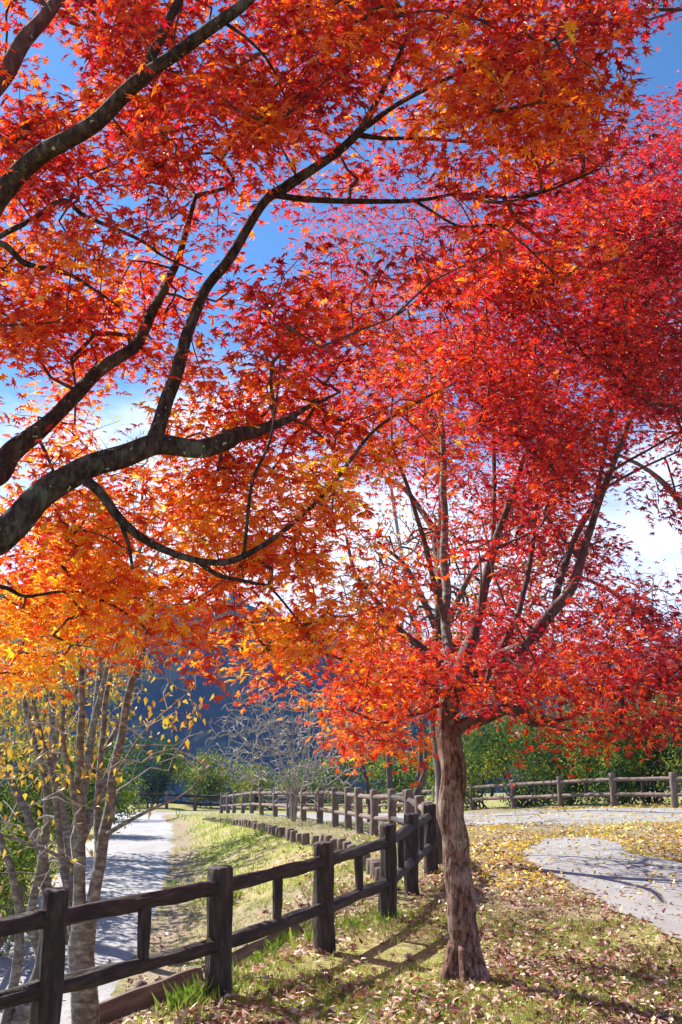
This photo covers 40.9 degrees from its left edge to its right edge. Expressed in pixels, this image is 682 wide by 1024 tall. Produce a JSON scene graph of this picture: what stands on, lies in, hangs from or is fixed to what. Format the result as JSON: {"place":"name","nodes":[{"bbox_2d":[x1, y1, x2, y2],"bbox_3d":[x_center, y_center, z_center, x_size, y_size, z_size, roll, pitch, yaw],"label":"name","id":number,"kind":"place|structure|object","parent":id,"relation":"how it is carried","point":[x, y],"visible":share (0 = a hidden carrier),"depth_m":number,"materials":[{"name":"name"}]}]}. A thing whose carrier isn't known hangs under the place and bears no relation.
{"place":"outdoors","nodes":[
{"label":"outdoors","id":0,"kind":"place"},
{"bbox_2d":[0,814,174,1023],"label":"gravel path","id":1,"kind":"structure","parent":0,"point":[138,852],"depth_m":15.21,"materials":[{"name":"grey gravel"}]},
{"bbox_2d":[0,637,83,1023],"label":"grey bark tree","id":2,"kind":"object","parent":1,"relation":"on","point":[19,1014],"visible":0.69,"depth_m":8.47,"materials":[{"name":"yellow plant"}]},
{"bbox_2d":[0,791,681,1023],"bbox_3d":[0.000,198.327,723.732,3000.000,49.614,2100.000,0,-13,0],"label":"ground","id":3,"kind":"structure","parent":0,"point":[420,951],"depth_m":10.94,"materials":[{"name":"yellow plant"}]},
{"bbox_2d":[0,882,24,948],"bbox_3d":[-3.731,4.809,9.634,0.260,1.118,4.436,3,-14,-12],"label":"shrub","id":4,"kind":"object","parent":3,"relation":"on","point":[4,938],"visible":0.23,"depth_m":11.59,"materials":[{"name":"green plant"}]},
{"bbox_2d":[0,823,38,956],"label":"path shrub","id":5,"kind":"object","parent":3,"relation":"on","point":[5,876],"visible":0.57,"depth_m":11.32,"materials":[{"name":"green plant"}]},
{"bbox_2d":[0,777,72,908],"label":"path shrub","id":6,"kind":"object","parent":3,"relation":"on","point":[29,797],"visible":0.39,"depth_m":13.71,"materials":[{"name":"green plant"}]},
{"bbox_2d":[0,581,77,791],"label":"grey bark tree","id":7,"kind":"object","parent":3,"relation":"on","point":[19,712],"visible":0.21,"depth_m":15.86,"materials":[{"name":"yellow plant"}]},
{"bbox_2d":[0,750,92,866],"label":"path shrub","id":8,"kind":"object","parent":3,"relation":"on","point":[33,773],"visible":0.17,"depth_m":18.37,"materials":[{"name":"green plant"}]},
{"bbox_2d":[1,735,143,837],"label":"path shrub","id":9,"kind":"object","parent":3,"relation":"on","point":[124,790],"visible":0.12,"depth_m":23.85,"materials":[{"name":"green plant"}]},
{"bbox_2d":[0,724,148,819],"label":"path shrub","id":10,"kind":"object","parent":3,"relation":"on","point":[112,746],"visible":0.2,"depth_m":31.46,"materials":[{"name":"green plant"}]},
{"bbox_2d":[28,739,121,811],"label":"roadside bush","id":11,"kind":"object","parent":3,"relation":"on","point":[74,762],"visible":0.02,"depth_m":42.01,"materials":[{"name":"green plant"}]},
{"bbox_2d":[0,554,150,835],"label":"grey bark tree","id":12,"kind":"object","parent":3,"relation":"on","point":[73,705],"visible":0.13,"depth_m":20.00,"materials":[{"name":"yellow plant"}]},
{"bbox_2d":[0,596,223,1023],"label":"grey bark tree","id":13,"kind":"object","parent":3,"relation":"on","point":[85,1007],"visible":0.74,"depth_m":7.50,"materials":[{"name":"yellow plant"}]},
{"bbox_2d":[0,407,237,943],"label":"willow leaved tree","id":14,"kind":"object","parent":3,"relation":"on","point":[67,829],"visible":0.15,"depth_m":11.87,"materials":[{"name":"orange plant"}]},
{"bbox_2d":[92,742,150,809],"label":"roadside bush","id":15,"kind":"object","parent":3,"relation":"on","point":[132,766],"visible":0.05,"depth_m":47.82,"materials":[{"name":"green plant"}]},
{"bbox_2d":[134,979,146,988],"bbox_3d":[-2.044,4.956,9.395,0.163,0.289,0.167,0,-13,0],"label":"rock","id":16,"kind":"object","parent":3,"relation":"on","point":[140,983],"visible":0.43,"depth_m":9.39,"materials":[{"name":"stone"}]},
{"bbox_2d":[99,967,203,1023],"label":"retaining board","id":17,"kind":"object","parent":3,"relation":"on","point":[129,1002],"visible":0.73,"depth_m":8.94,"materials":[{"name":"brown wood"}]},
{"bbox_2d":[125,733,187,808],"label":"evergreen bush","id":18,"kind":"object","parent":3,"relation":"on","point":[160,775],"visible":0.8,"depth_m":47.73,"materials":[{"name":"green plant"}]},
{"bbox_2d":[116,791,225,810],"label":"rail fence","id":19,"kind":"object","parent":3,"relation":"on","point":[195,803],"visible":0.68,"depth_m":46.02,"materials":[{"name":"brown wood"}]},
{"bbox_2d":[161,747,229,806],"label":"roadside bush","id":20,"kind":"object","parent":3,"relation":"on","point":[191,774],"visible":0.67,"depth_m":50.89,"materials":[{"name":"green plant"}]},
{"bbox_2d":[0,803,437,1023],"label":"rail fence","id":21,"kind":"object","parent":3,"relation":"on","point":[415,837],"visible":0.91,"depth_m":6.22,"materials":[{"name":"brown wood"}]},
{"bbox_2d":[183,756,274,807],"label":"roadside bush","id":22,"kind":"object","parent":3,"relation":"on","point":[220,782],"visible":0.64,"depth_m":49.70,"materials":[{"name":"green plant"}]},
{"bbox_2d":[203,924,303,970],"bbox_3d":[-0.879,4.435,9.232,1.120,0.172,0.062,-28,-17,4],"label":"retaining board","id":23,"kind":"object","parent":3,"relation":"on","point":[244,952],"visible":0.25,"depth_m":9.21,"materials":[{"name":"brown wood"}]},
{"bbox_2d":[222,769,306,809],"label":"broadleaf shrub","id":24,"kind":"object","parent":3,"relation":"on","point":[264,783],"visible":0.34,"depth_m":47.30,"materials":[{"name":"green plant"}]},
{"bbox_2d":[202,817,379,880],"bbox_3d":[-1.465,6.634,18.128,0.570,1.451,17.148,4,-14,-15],"label":"log edging","id":25,"kind":"object","parent":3,"relation":"on","point":[372,864],"visible":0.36,"depth_m":15.09,"materials":[{"name":"brown wood"}]},
{"bbox_2d":[205,681,382,821],"bbox_3d":[-1.144,6.008,22.708,4.441,3.618,4.449,0,-13,0],"label":"bare shrub","id":26,"kind":"object","parent":3,"relation":"on","point":[293,794],"visible":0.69,"depth_m":22.43,"materials":[{"name":"grey plant"}]},
{"bbox_2d":[272,758,365,809],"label":"broadleaf shrub","id":27,"kind":"object","parent":3,"relation":"on","point":[313,785],"visible":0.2,"depth_m":46.20,"materials":[{"name":"green plant"}]},
{"bbox_2d":[219,787,431,836],"bbox_3d":[-1.591,8.322,25.110,0.846,2.709,28.308,3,-14,-12],"label":"rail fence","id":28,"kind":"object","parent":3,"relation":"on","point":[417,802],"visible":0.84,"depth_m":18.73,"materials":[{"name":"brown wood"}]},
{"bbox_2d":[0,0,681,744],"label":"orange maple","id":29,"kind":"object","parent":3,"relation":"on","point":[500,72],"visible":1,"depth_m":4.96,"materials":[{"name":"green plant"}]},
{"bbox_2d":[3,824,681,1023],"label":"fallen leaves","id":30,"kind":"object","parent":3,"relation":"on","point":[455,1009],"visible":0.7,"depth_m":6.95,"materials":[{"name":"plant"}]},
{"bbox_2d":[295,745,398,811],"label":"broadleaf shrub","id":31,"kind":"object","parent":3,"relation":"on","point":[345,777],"visible":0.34,"depth_m":41.93,"materials":[{"name":"green plant"}]},
{"bbox_2d":[320,690,382,821],"bbox_3d":[0.368,6.150,23.195,1.913,3.688,1.735,0,-13,0],"label":"bare tree","id":32,"kind":"object","parent":3,"relation":"on","point":[367,785],"visible":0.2,"depth_m":22.90,"materials":[{"name":"brown plant"}]},
{"bbox_2d":[296,219,451,803],"bbox_3d":[0.902,-0.253,25.813,4.922,17.398,4.892,0,-13,0],"label":"bare tree","id":33,"kind":"object","parent":3,"relation":"on","point":[393,500],"visible":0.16,"depth_m":26.58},
{"bbox_2d":[316,531,463,809],"bbox_3d":[1.539,5.057,28.545,4.905,8.904,4.941,0,-13,0],"label":"bare tree","id":34,"kind":"object","parent":3,"relation":"on","point":[389,776],"visible":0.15,"depth_m":28.22,"materials":[{"name":"brown plant"}]},
{"bbox_2d":[358,750,434,812],"bbox_3d":[2.781,11.443,39.413,4.142,3.133,3.241,0,-13,0],"label":"broadleaf shrub","id":35,"kind":"object","parent":3,"relation":"on","point":[376,775],"visible":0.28,"depth_m":38.63,"materials":[{"name":"green plant"}]},
{"bbox_2d":[383,659,427,812],"bbox_3d":[1.747,5.237,20.863,1.870,4.038,1.799,-10,-17,37],"label":"bare tree","id":36,"kind":"object","parent":3,"relation":"on","point":[421,777],"visible":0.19,"depth_m":20.60,"materials":[{"name":"brown plant"}]},
{"bbox_2d":[256,135,573,865],"bbox_3d":[1.215,-0.578,13.006,5.308,11.127,3.999,0,-13,0],"label":"red maple","id":37,"kind":"object","parent":3,"relation":"on","point":[436,616],"visible":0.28,"depth_m":13.36,"materials":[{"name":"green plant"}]},
{"bbox_2d":[392,725,490,806],"bbox_3d":[4.066,10.186,36.479,4.334,3.528,3.181,0,-13,0],"label":"broadleaf shrub","id":38,"kind":"object","parent":3,"relation":"on","point":[430,771],"visible":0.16,"depth_m":35.94,"materials":[{"name":"green plant"}]},
{"bbox_2d":[234,95,681,984],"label":"red maple","id":39,"kind":"object","parent":3,"relation":"on","point":[560,459],"visible":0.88,"depth_m":6.63,"materials":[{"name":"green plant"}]},
{"bbox_2d":[254,772,681,812],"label":"rail fence","id":40,"kind":"object","parent":3,"relation":"on","point":[672,778],"visible":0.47,"depth_m":25.09,"materials":[{"name":"brown wood"}]},
{"bbox_2d":[406,700,538,809],"bbox_3d":[4.606,8.254,31.151,4.879,4.590,3.708,0,-13,0],"label":"broadleaf shrub","id":41,"kind":"object","parent":3,"relation":"on","point":[466,739],"visible":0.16,"depth_m":30.57,"materials":[{"name":"green plant"}]},
{"bbox_2d":[317,481,634,715],"bbox_3d":[2.115,2.453,14.484,5.096,5.913,5.006,0,-13,0],"label":"young maple","id":42,"kind":"object","parent":3,"relation":"on","point":[473,595],"visible":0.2,"depth_m":14.34,"materials":[{"name":"red plant"}]},
{"bbox_2d":[462,701,566,807],"bbox_3d":[5.710,7.788,29.201,4.143,3.549,3.822,-2,-14,10],"label":"broadleaf shrub","id":43,"kind":"object","parent":3,"relation":"on","point":[498,759],"visible":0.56,"depth_m":28.86,"materials":[{"name":"green plant"}]},
{"bbox_2d":[463,676,602,803],"bbox_3d":[7.217,8.228,34.298,6.220,6.057,3.852,0,-13,0],"label":"broadleaf shrub","id":44,"kind":"object","parent":3,"relation":"on","point":[526,748],"visible":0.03,"depth_m":34.21,"materials":[{"name":"green plant"}]},
{"bbox_2d":[396,803,681,904],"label":"fallen yellow leaves","id":45,"kind":"object","parent":3,"relation":"on","point":[511,853],"visible":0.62,"depth_m":14.82,"materials":[{"name":"yellow plant"}]},
{"bbox_2d":[426,70,681,706],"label":"red maple","id":46,"kind":"object","parent":3,"relation":"on","point":[649,149],"visible":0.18,"depth_m":12.04,"materials":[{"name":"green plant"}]},
{"bbox_2d":[507,693,639,805],"bbox_3d":[7.099,7.127,27.755,3.894,3.665,3.618,0,-13,0],"label":"broadleaf shrub","id":47,"kind":"object","parent":3,"relation":"on","point":[546,758],"visible":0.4,"depth_m":27.31,"materials":[{"name":"green plant"}]},
{"bbox_2d":[556,699,679,806],"bbox_3d":[7.711,6.842,26.304,3.440,3.542,3.140,0,-13,0],"label":"broadleaf shrub","id":48,"kind":"object","parent":3,"relation":"on","point":[577,762],"visible":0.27,"depth_m":25.53,"materials":[{"name":"green plant"}]},
{"bbox_2d":[554,673,681,802],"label":"broadleaf shrub","id":49,"kind":"object","parent":3,"relation":"on","point":[596,736],"depth_m":32.58,"materials":[{"name":"green plant"}]},
{"bbox_2d":[575,693,681,804],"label":"broadleaf shrub","id":50,"kind":"object","parent":3,"relation":"on","point":[626,763],"visible":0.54,"depth_m":24.91,"materials":[{"name":"green plant"}]},
{"bbox_2d":[587,557,681,804],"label":"bare tree","id":51,"kind":"object","parent":3,"relation":"on","point":[665,600],"visible":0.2,"depth_m":26.76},
{"bbox_2d":[626,673,681,806],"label":"broadleaf shrub","id":52,"kind":"object","parent":3,"relation":"on","point":[671,755],"visible":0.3,"depth_m":24.34,"materials":[{"name":"green plant"}]},
{"bbox_2d":[0,592,681,822],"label":"mountain","id":53,"kind":"structure","parent":0,"point":[155,688],"depth_m":294.31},
{"bbox_2d":[0,0,681,656],"label":"sky","id":54,"kind":"structure","parent":0,"point":[664,65],"materials":[{"name":"blue"}]},
{"bbox_2d":[117,807,681,825],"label":"asphalt road","id":55,"kind":"structure","parent":0,"point":[564,818],"depth_m":20.68,"materials":[{"name":"grey asphalt"}]},
{"bbox_2d":[402,634,680,721],"bbox_3d":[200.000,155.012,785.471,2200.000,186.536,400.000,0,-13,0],"label":"mountain","id":56,"kind":"structure","parent":0,"point":[676,639],"depth_m":872.97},
{"bbox_2d":[523,837,681,938],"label":"side road","id":57,"kind":"structure","parent":0,"point":[566,866],"depth_m":11.37,"materials":[{"name":"grey asphalt"}]}
]}

